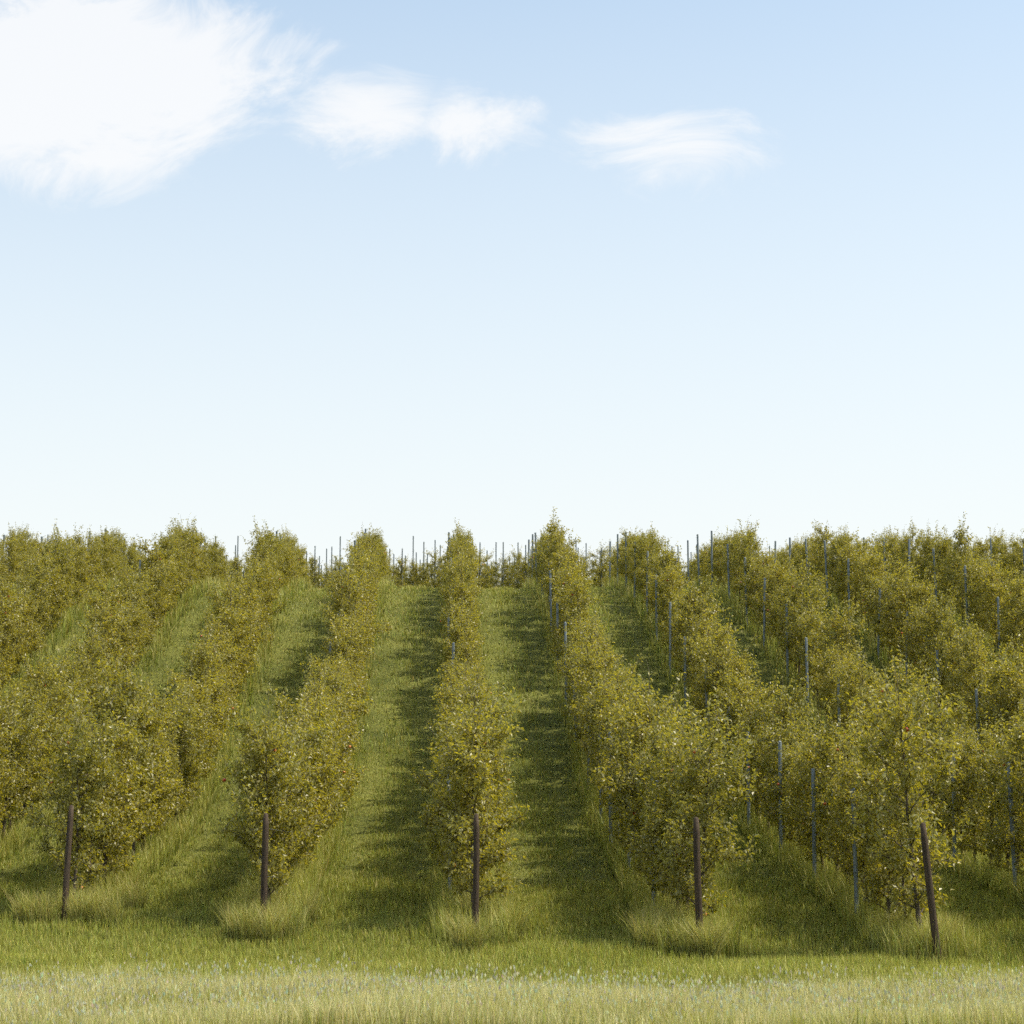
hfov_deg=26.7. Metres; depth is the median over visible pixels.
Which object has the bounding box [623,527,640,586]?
tree
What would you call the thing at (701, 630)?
tree
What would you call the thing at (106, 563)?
tree
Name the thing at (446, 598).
tree
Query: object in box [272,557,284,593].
tree
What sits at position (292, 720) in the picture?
tree
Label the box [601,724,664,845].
tree
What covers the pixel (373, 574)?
tree
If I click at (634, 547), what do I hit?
tree
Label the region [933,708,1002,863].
tree
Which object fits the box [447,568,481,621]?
tree
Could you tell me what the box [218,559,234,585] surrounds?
tree
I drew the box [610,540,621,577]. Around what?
tree
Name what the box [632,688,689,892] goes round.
tree
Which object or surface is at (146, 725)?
tree
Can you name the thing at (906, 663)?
stake
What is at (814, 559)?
tree
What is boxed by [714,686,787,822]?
tree
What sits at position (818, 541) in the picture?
tree
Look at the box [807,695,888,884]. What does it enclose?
tree
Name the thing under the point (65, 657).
tree
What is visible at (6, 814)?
tree
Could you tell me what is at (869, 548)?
tree
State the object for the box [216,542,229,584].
tree
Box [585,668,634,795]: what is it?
tree
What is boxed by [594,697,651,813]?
tree
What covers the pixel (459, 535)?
tree
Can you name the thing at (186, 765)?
tree
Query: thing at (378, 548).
tree
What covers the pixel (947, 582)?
tree
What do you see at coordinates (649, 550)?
tree
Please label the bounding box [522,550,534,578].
tree
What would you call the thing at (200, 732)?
tree
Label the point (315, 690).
tree
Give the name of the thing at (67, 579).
tree
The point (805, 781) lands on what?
tree
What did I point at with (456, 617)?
tree
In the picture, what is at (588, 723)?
tree
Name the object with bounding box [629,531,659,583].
tree
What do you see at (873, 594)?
tree
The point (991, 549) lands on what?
stake
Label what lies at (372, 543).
tree
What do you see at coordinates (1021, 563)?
tree
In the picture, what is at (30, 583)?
tree
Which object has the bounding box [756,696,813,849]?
tree
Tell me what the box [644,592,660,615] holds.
tree
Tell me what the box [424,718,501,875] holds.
tree
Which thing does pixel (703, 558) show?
tree
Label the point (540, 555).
tree
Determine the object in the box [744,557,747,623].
stake
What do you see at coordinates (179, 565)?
tree
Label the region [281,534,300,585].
tree
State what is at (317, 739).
tree
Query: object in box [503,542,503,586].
stake top
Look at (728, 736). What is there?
stake
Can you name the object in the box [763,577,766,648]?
stake
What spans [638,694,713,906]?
tree
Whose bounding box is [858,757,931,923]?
tree
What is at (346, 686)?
tree
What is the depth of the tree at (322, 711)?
50.44 m
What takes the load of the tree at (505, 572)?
on the terrain ground at (380, 715)
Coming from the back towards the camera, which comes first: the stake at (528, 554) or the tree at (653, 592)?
the stake at (528, 554)
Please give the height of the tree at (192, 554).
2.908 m
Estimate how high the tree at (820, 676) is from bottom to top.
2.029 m
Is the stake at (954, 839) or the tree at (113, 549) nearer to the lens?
the stake at (954, 839)
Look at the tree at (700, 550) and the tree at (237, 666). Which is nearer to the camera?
the tree at (237, 666)
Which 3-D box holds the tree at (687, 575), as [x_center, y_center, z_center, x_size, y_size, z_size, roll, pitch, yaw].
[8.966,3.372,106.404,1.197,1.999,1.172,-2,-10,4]
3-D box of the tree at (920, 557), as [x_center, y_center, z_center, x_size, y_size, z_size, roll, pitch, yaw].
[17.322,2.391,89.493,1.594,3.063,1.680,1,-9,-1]
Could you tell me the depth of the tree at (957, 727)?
51.98 m
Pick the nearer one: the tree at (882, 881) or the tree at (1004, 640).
the tree at (882, 881)
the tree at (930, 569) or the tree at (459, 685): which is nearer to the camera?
the tree at (459, 685)
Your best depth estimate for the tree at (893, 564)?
94.08 m
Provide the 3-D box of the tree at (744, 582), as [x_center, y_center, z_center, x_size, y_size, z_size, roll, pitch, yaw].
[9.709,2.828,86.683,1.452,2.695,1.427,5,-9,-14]
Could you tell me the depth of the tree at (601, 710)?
53.32 m
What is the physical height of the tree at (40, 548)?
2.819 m
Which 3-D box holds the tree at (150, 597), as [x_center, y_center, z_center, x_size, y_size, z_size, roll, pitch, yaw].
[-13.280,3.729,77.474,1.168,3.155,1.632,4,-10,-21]
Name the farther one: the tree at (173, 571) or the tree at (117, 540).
the tree at (117, 540)
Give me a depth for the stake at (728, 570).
89.15 m
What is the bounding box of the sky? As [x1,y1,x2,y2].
[0,0,1023,584]
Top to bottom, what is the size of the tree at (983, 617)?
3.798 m
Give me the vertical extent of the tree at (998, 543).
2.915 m
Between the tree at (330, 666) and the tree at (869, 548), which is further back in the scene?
the tree at (869, 548)
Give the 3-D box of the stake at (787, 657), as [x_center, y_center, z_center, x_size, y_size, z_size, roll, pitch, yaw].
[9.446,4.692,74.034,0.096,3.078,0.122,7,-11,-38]
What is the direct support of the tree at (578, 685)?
on the terrain ground at (380, 715)
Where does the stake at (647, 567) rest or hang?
on the terrain ground at (380, 715)
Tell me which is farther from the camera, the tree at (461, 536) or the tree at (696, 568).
the tree at (696, 568)
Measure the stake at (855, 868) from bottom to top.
2.945 m
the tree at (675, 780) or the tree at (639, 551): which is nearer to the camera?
the tree at (675, 780)
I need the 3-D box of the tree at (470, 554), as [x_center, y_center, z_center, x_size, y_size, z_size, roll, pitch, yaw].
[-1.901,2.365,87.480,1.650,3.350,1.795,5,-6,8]
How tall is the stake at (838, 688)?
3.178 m
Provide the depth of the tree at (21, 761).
53.77 m
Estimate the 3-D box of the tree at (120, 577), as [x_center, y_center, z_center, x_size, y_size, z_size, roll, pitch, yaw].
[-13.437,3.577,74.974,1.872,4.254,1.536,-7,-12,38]
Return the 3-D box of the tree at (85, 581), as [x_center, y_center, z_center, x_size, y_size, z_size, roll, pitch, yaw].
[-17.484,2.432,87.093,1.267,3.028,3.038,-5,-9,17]
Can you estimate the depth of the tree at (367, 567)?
77.70 m
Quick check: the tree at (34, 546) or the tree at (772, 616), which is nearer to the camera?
the tree at (772, 616)
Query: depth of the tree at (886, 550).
96.88 m
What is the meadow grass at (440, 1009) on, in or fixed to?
on the terrain ground at (380, 715)
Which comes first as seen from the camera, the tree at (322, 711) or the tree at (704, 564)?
the tree at (322, 711)
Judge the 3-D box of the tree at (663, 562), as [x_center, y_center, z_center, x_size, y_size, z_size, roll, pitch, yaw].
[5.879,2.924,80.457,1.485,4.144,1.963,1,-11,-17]
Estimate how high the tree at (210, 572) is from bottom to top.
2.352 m
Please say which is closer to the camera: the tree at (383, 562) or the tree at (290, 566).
the tree at (290, 566)
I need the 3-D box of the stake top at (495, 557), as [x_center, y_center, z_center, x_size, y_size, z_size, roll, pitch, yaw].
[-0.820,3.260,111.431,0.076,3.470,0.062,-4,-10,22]
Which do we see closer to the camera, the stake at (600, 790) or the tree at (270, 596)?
the stake at (600, 790)
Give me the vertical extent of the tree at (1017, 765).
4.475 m
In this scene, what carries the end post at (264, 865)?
on the terrain ground at (380, 715)
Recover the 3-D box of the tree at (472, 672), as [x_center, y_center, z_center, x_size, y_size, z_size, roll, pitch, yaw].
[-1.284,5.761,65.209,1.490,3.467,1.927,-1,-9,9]
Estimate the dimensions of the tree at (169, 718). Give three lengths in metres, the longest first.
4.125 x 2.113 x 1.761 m
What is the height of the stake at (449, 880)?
3.162 m
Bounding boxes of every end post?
[61,805,73,925]
[260,813,287,935]
[472,813,479,929]
[679,817,702,937]
[887,822,941,964]
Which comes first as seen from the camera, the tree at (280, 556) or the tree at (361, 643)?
the tree at (361, 643)
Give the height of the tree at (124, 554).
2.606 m
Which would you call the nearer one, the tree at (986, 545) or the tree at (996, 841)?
the tree at (996, 841)
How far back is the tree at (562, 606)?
75.01 m
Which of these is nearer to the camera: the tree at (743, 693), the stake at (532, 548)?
the tree at (743, 693)
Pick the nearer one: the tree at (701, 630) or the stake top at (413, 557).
the tree at (701, 630)
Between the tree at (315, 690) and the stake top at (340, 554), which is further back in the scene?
the stake top at (340, 554)
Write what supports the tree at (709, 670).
on the terrain ground at (380, 715)
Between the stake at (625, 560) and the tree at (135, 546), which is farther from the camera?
the tree at (135, 546)
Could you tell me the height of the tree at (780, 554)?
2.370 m
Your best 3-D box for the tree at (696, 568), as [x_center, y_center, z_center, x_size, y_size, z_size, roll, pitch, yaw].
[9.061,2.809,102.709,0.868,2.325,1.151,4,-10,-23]
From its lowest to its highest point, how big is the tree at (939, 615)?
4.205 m
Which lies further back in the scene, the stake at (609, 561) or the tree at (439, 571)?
the tree at (439, 571)
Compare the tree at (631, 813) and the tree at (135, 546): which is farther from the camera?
the tree at (135, 546)
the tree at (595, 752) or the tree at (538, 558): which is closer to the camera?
the tree at (595, 752)
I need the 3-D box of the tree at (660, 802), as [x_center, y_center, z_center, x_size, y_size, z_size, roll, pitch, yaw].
[3.246,5.748,41.417,1.966,4.586,3.476,3,-10,-4]
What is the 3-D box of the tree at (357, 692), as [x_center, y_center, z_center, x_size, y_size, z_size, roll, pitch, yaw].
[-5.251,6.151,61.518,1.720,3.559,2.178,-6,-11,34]
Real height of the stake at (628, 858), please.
3.146 m
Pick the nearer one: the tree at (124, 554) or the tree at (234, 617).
the tree at (234, 617)
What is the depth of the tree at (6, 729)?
50.63 m
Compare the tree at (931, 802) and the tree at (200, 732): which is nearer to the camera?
the tree at (931, 802)
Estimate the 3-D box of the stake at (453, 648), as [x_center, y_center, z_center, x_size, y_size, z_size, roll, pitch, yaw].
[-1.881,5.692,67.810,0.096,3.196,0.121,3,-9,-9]
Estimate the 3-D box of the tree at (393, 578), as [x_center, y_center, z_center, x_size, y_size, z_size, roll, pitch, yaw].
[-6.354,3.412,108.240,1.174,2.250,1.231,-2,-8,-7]
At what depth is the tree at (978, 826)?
48.15 m
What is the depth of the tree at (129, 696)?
46.98 m
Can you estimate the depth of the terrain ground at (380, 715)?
70.80 m
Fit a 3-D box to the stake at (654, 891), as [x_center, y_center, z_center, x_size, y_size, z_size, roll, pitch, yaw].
[2.784,6.772,42.196,0.096,3.040,0.121,-3,-10,29]
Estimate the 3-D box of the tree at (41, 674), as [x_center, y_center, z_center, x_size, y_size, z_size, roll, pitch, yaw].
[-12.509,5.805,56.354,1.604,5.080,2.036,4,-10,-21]
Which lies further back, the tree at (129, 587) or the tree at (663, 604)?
the tree at (663, 604)
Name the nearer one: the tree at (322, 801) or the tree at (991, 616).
the tree at (322, 801)
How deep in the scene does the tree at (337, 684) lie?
58.09 m
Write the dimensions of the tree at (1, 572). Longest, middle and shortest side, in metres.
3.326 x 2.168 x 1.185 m
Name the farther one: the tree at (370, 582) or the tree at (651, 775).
the tree at (370, 582)
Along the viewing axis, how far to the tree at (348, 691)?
60.43 m
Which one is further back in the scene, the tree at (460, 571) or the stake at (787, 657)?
the tree at (460, 571)
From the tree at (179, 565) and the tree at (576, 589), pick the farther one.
the tree at (179, 565)
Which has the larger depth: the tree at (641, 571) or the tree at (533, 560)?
the tree at (533, 560)
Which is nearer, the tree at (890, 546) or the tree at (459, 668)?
the tree at (459, 668)
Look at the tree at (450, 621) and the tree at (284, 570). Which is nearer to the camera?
the tree at (450, 621)
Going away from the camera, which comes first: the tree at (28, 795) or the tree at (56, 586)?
the tree at (28, 795)
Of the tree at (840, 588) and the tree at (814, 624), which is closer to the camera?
the tree at (814, 624)
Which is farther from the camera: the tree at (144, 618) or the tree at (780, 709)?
the tree at (144, 618)
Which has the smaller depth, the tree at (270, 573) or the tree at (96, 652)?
the tree at (96, 652)
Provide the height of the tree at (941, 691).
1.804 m
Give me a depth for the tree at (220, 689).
61.57 m
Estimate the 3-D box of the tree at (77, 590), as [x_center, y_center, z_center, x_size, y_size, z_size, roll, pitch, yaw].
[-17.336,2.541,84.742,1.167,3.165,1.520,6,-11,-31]
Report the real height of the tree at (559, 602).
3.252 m
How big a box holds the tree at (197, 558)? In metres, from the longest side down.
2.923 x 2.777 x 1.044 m
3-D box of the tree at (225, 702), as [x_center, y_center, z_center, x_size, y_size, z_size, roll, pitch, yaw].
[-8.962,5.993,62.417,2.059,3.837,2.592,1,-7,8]
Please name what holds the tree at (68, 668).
on the terrain ground at (380, 715)
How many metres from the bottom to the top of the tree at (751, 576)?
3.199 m
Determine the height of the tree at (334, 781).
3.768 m
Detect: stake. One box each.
[447,617,449,647]
[447,769,451,893]
[451,642,454,674]
[528,539,529,581]
[532,534,533,577]
[534,532,537,584]
[549,570,552,635]
[556,602,558,663]
[564,622,567,702]
[573,681,577,746]
[587,700,590,786]
[598,726,602,817]
[608,732,611,844]
[609,541,610,580]
[617,534,618,582]
[625,532,626,587]
[627,762,632,867]
[634,542,635,599]
[646,551,648,618]
[651,780,658,905]
[655,574,657,642]
[669,602,671,678]
[684,636,686,715]
[687,540,688,579]
[697,534,699,587]
[704,667,709,740]
[711,531,712,592]
[727,544,729,600]
[727,698,730,794]
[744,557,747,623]
[746,731,750,830]
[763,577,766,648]
[774,541,775,575]
[778,741,782,861]
[785,604,788,679]
[789,537,790,570]
[805,538,809,584]
[805,638,809,720]
[810,768,816,877]
[824,540,828,602]
[837,677,840,735]
[847,558,850,623]
[851,788,858,928]
[877,588,880,657]
[883,538,886,578]
[905,612,908,685]
[908,539,909,574]
[932,548,937,603]
[936,650,941,709]
[951,756,955,873]
[964,566,968,631]
[975,689,980,742]
[990,537,991,564]
[997,597,1000,658]
[1006,762,1017,890]
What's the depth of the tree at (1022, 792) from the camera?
43.79 m
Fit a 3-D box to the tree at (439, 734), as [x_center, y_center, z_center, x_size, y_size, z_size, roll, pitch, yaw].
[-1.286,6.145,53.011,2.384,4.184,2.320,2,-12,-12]
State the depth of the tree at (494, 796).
45.84 m
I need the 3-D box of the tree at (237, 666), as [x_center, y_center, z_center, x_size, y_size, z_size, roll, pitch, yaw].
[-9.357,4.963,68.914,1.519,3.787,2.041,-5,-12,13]
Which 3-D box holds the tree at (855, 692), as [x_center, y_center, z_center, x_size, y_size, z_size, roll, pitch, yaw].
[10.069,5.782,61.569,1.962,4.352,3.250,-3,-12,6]
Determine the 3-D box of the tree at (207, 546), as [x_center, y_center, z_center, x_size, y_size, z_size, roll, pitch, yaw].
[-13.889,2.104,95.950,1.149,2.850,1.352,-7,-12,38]
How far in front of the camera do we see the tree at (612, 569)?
104.69 m
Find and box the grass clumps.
[1,870,977,961]
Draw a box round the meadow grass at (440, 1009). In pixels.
[0,957,1023,1023]
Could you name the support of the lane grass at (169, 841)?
on the terrain ground at (380, 715)
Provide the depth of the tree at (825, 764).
45.67 m
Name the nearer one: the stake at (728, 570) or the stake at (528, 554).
the stake at (728, 570)
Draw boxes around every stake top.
[237,536,238,573]
[314,546,315,587]
[339,536,340,574]
[401,548,402,585]
[412,536,413,585]
[423,542,424,580]
[434,540,435,587]
[479,542,480,586]
[495,542,496,586]
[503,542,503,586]
[517,542,518,588]
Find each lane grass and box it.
[0,573,1023,755]
[0,733,1023,891]
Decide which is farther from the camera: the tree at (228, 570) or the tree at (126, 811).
the tree at (228, 570)
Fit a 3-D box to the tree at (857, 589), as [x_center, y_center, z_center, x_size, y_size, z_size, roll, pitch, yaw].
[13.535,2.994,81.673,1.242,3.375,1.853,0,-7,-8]
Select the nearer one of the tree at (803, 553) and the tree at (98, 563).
the tree at (98, 563)
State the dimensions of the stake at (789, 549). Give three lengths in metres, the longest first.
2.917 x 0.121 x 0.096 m
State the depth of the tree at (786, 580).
75.29 m
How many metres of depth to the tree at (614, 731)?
49.32 m
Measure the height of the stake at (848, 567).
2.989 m
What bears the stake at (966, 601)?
on the terrain ground at (380, 715)
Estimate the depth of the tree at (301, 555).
101.73 m
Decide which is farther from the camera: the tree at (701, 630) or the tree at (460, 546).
the tree at (460, 546)
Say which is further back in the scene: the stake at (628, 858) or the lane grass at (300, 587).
the lane grass at (300, 587)
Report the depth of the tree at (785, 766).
50.51 m
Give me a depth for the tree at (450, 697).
55.76 m
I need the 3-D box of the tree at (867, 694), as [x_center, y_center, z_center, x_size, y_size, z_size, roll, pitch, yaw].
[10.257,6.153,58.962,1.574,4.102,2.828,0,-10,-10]
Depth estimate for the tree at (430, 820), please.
43.24 m
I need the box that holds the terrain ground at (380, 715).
[0,589,1023,980]
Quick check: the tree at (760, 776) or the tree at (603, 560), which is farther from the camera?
the tree at (603, 560)
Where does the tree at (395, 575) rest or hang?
on the terrain ground at (380, 715)
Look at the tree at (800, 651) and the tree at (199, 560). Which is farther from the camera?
the tree at (199, 560)
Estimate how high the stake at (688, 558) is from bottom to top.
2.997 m
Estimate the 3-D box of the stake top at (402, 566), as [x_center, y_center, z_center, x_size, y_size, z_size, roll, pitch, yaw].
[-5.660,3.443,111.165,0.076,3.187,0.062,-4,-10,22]
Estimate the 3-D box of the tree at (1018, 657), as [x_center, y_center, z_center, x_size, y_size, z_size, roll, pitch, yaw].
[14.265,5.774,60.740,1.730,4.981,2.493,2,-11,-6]
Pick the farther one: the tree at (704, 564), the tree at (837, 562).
the tree at (704, 564)
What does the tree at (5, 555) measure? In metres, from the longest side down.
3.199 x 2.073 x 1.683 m
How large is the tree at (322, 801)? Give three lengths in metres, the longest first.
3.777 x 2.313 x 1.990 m
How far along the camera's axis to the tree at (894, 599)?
75.25 m
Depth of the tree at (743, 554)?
85.65 m
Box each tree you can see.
[0,530,22,586]
[0,537,16,581]
[0,540,7,587]
[0,567,32,689]
[0,577,45,681]
[0,585,27,686]
[0,615,18,688]
[0,663,23,828]
[0,676,68,808]
[0,693,48,837]
[0,706,24,829]
[0,707,22,807]
[2,522,28,588]
[3,694,51,829]
[4,524,31,583]
[7,639,68,822]
[10,566,44,663]
[10,593,44,677]
[16,557,55,658]
[17,521,34,580]
[20,530,40,580]
[21,548,56,647]
[22,668,70,803]
[24,536,51,569]
[24,538,76,640]
[24,674,122,897]
[32,658,81,801]
[34,636,95,780]
[36,519,74,632]
[38,535,54,555]
[43,639,90,738]
[44,695,145,888]
[47,527,76,608]
[49,530,77,627]
[60,670,96,759]
[63,522,91,611]
[63,540,107,600]
[64,723,158,874]
[65,537,85,614]
[67,619,120,725]
[67,644,105,723]
[71,627,110,709]
[71,689,147,893]
[74,648,168,860]
[75,586,134,683]
[76,599,130,701]
[78,526,103,594]
[79,534,112,590]
[79,572,145,677]
[87,541,106,592]
[91,646,160,859]
[92,525,121,583]
[96,527,124,577]
[97,555,152,656]
[98,530,124,584]
[98,683,183,857]
[100,600,145,679]
[109,543,125,581]
[111,526,126,572]
[113,563,150,666]
[117,567,155,649]
[118,535,128,573]
[124,536,138,573]
[126,540,139,576]
[128,535,181,618]
[131,696,180,851]
[132,664,185,841]
[132,684,179,841]
[137,560,176,624]
[137,572,167,639]
[138,573,157,646]
[144,566,177,608]
[149,525,181,602]
[150,539,194,615]
[152,522,192,609]
[155,687,211,821]
[156,738,183,833]
[161,688,209,825]
[161,719,188,826]
[164,653,238,782]
[166,528,193,594]
[168,513,196,594]
[168,513,218,585]
[168,658,230,790]
[171,682,223,792]
[173,625,242,729]
[176,681,217,787]
[177,624,238,741]
[187,536,200,591]
[190,528,211,579]
[190,530,202,583]
[192,532,202,582]
[194,621,249,727]
[196,547,211,580]
[198,586,259,694]
[200,606,245,723]
[202,549,215,580]
[202,567,259,694]
[203,556,226,584]
[205,536,222,585]
[212,643,239,706]
[213,585,256,662]
[215,686,333,894]
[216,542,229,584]
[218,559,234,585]
[218,560,274,667]
[218,698,313,905]
[221,579,265,664]
[227,551,244,585]
[230,559,270,636]
[234,552,287,641]
[237,515,281,609]
[243,551,269,627]
[244,541,282,615]
[246,711,311,880]
[247,588,265,640]
[248,533,282,612]
[252,527,282,601]
[259,524,283,581]
[266,665,356,827]
[267,530,290,589]
[267,686,336,887]
[271,548,287,598]
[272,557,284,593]
[274,534,288,589]
[275,689,337,852]
[276,675,344,817]
[278,716,344,867]
[279,525,298,579]
[279,704,350,852]
[280,531,299,581]
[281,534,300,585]
[281,537,300,584]
[281,730,321,875]
[288,668,376,805]
[289,533,298,579]
[289,690,339,822]
[293,654,363,780]
[295,540,306,578]
[295,543,308,580]
[297,656,364,757]
[298,661,349,778]
[300,556,309,579]
[304,561,310,582]
[305,552,322,588]
[306,638,362,714]
[307,679,358,775]
[315,566,337,588]
[318,565,333,586]
[319,555,381,661]
[319,558,375,668]
[319,599,372,698]
[320,610,373,700]
[320,665,358,744]
[321,617,367,712]
[322,548,392,661]
[322,563,378,637]
[322,649,361,727]
[324,557,342,582]
[324,668,366,757]
[324,723,354,827]
[329,646,362,721]
[334,603,368,678]
[336,543,381,613]
[338,542,380,637]
[340,540,381,591]
[345,533,379,597]
[346,523,380,582]
[350,550,376,617]
[354,525,385,581]
[360,527,385,572]
[361,548,380,613]
[363,545,378,598]
[368,536,384,580]
[370,537,389,579]
[377,532,389,576]
[386,564,396,584]
[390,564,398,583]
[393,554,411,587]
[396,564,409,586]
[403,560,424,586]
[409,680,501,817]
[410,561,436,586]
[417,689,513,891]
[420,684,526,912]
[421,546,444,587]
[421,687,530,890]
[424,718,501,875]
[426,556,446,587]
[427,655,493,738]
[427,662,492,748]
[430,534,475,588]
[433,677,490,759]
[433,693,509,811]
[434,546,480,619]
[434,706,514,851]
[434,709,503,894]
[435,664,477,743]
[436,711,467,808]
[437,547,485,633]
[437,649,487,711]
[437,652,484,779]
[439,547,480,603]
[439,599,480,641]
[439,607,485,682]
[439,658,508,810]
[440,590,480,677]
[440,739,516,814]
[441,517,477,579]
[442,567,479,647]
[442,570,480,610]
[442,589,483,669]
[442,619,489,673]
[443,547,482,594]
[444,532,476,602]
[445,652,483,692]
[446,657,483,688]
[447,521,471,564]
[447,531,485,582]
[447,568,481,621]
[447,740,507,841]
[448,645,494,713]
[454,630,482,675]
[475,546,493,588]
[478,560,494,588]
[482,560,501,587]
[484,553,518,587]
[501,567,515,588]
[507,545,527,588]
[513,555,530,587]
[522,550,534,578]
[527,538,539,579]
[530,525,564,579]
[531,520,580,610]
[531,529,545,583]
[533,525,547,583]
[533,529,546,585]
[535,506,575,587]
[537,538,583,619]
[544,554,595,656]
[545,550,597,647]
[549,566,606,668]
[549,580,590,634]
[552,540,591,620]
[552,570,567,634]
[553,578,590,664]
[553,599,603,706]
[558,627,603,733]
[563,620,618,727]
[563,629,618,752]
[565,656,641,822]
[568,636,642,792]
[568,643,627,754]
[569,612,607,700]
[573,552,596,574]
[573,677,632,789]
[577,547,596,585]
[577,654,651,798]
[585,539,613,587]
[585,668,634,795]
[588,676,638,806]
[589,563,604,586]
[589,656,690,851]
[592,684,676,822]
[594,688,672,858]
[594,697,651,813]
[598,682,650,815]
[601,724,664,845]
[602,729,679,877]
[605,543,616,580]
[607,552,615,581]
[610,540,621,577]
[611,542,627,581]
[611,725,658,865]
[613,536,632,583]
[616,528,632,580]
[622,531,649,584]
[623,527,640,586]
[624,529,647,585]
[625,529,658,598]
[625,707,736,915]
[628,687,739,908]
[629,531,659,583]
[632,533,658,596]
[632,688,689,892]
[634,521,667,604]
[636,556,655,613]
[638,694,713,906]
[641,544,662,603]
[644,544,683,624]
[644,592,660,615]
[648,539,685,622]
[649,554,696,646]
[650,546,687,623]
[652,680,761,933]
[655,560,682,649]
[657,580,697,656]
[666,572,719,686]
[668,600,697,694]
[671,589,694,658]
[671,601,692,668]
[674,557,686,587]
[675,591,729,697]
[675,605,725,721]
[681,632,717,720]
[683,565,696,586]
[686,553,695,587]
[687,610,743,727]
[690,628,737,726]
[692,545,713,581]
[692,554,701,579]
[696,545,708,584]
[697,627,760,731]
[698,661,755,781]
[700,534,716,580]
[701,543,716,577]
[704,526,726,583]
[705,538,730,586]
[712,666,769,808]
[713,527,735,583]
[714,665,759,784]
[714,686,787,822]
[719,530,740,589]
[719,637,759,735]
[722,524,745,596]
[722,546,741,598]
[726,666,792,835]
[729,515,758,592]
[729,522,769,619]
[732,698,770,801]
[737,544,762,617]
[737,559,763,600]
[739,548,777,627]
[744,713,787,834]
[748,540,788,635]
[748,673,820,842]
[749,557,776,643]
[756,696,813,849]
[758,724,821,851]
[759,556,799,651]
[765,577,785,646]
[767,574,794,652]
[771,548,830,678]
[771,559,811,671]
[773,720,831,855]
[776,539,792,576]
[776,548,787,583]
[777,726,819,847]
[779,703,847,880]
[784,575,831,679]
[785,538,797,561]
[785,594,831,702]
[787,535,800,580]
[790,537,807,579]
[791,533,807,582]
[795,533,817,583]
[795,592,828,713]
[795,698,862,874]
[803,522,827,584]
[807,519,836,586]
[807,546,828,594]
[807,597,868,731]
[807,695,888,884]
[808,537,820,581]
[814,668,832,722]
[815,724,897,907]
[816,650,857,737]
[818,530,841,594]
[821,637,865,729]
[822,525,846,603]
[827,743,887,881]
[828,522,856,606]
[828,534,862,603]
[829,530,883,620]
[829,637,864,742]
[829,658,973,929]
[830,645,893,742]
[832,688,946,905]
[839,535,875,626]
[839,743,938,915]
[850,549,876,629]
[850,666,906,740]
[853,538,890,641]
[853,666,900,742]
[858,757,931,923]
[861,564,890,648]
[864,538,873,554]
[864,562,896,658]
[865,641,931,733]
[867,702,930,809]
[870,551,919,664]
[874,527,890,578]
[874,582,912,664]
[877,526,903,579]
[877,565,933,679]
[878,527,894,578]
[880,688,942,816]
[887,537,904,578]
[894,528,915,580]
[894,588,942,691]
[898,520,924,583]
[899,659,984,848]
[902,566,937,678]
[905,520,943,593]
[909,588,960,694]
[911,536,932,590]
[911,549,925,585]
[916,699,969,837]
[922,525,951,603]
[922,731,985,865]
[923,601,970,715]
[928,528,958,601]
[930,681,950,708]
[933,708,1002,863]
[936,548,962,609]
[936,624,973,734]
[940,511,981,623]
[945,609,995,736]
[947,546,978,621]
[947,627,1007,741]
[955,711,1011,861]
[961,551,999,628]
[964,555,1004,643]
[967,553,1013,649]
[968,661,1003,750]
[969,539,987,557]
[971,550,1015,652]
[971,642,1015,758]
[972,535,993,564]
[974,725,1023,872]
[976,724,1023,885]
[977,653,1023,749]
[981,527,1003,571]
[981,634,1023,764]
[988,708,1023,877]
[989,533,1011,589]
[990,567,1023,657]
[993,561,1023,660]
[999,533,1021,586]
[1001,530,1023,591]
[1002,692,1023,739]
[1003,682,1023,755]
[1006,546,1023,583]
[1006,591,1023,675]
[1011,773,1023,863]
[1015,531,1023,580]
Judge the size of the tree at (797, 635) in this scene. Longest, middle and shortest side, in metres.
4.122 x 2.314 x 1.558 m
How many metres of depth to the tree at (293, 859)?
43.26 m
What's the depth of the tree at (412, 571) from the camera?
108.35 m
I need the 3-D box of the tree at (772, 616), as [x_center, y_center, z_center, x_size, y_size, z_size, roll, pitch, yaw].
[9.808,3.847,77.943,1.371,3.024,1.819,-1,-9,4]
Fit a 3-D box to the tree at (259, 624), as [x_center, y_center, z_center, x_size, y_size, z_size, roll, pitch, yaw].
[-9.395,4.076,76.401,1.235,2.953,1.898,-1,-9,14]
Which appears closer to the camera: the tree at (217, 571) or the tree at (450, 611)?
the tree at (450, 611)
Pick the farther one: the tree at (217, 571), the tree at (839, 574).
the tree at (217, 571)
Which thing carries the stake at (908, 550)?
on the terrain ground at (380, 715)
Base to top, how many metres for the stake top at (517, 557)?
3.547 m
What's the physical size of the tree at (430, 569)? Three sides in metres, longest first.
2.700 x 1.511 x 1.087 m
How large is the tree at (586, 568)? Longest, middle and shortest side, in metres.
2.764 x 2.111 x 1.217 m
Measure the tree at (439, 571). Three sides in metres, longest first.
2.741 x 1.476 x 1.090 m
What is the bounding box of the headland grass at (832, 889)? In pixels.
[0,852,1023,1023]
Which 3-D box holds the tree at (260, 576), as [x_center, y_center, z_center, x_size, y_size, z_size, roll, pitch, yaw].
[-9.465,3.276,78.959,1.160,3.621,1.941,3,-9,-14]
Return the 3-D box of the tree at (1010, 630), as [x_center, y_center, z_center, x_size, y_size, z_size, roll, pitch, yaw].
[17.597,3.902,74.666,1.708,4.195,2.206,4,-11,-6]

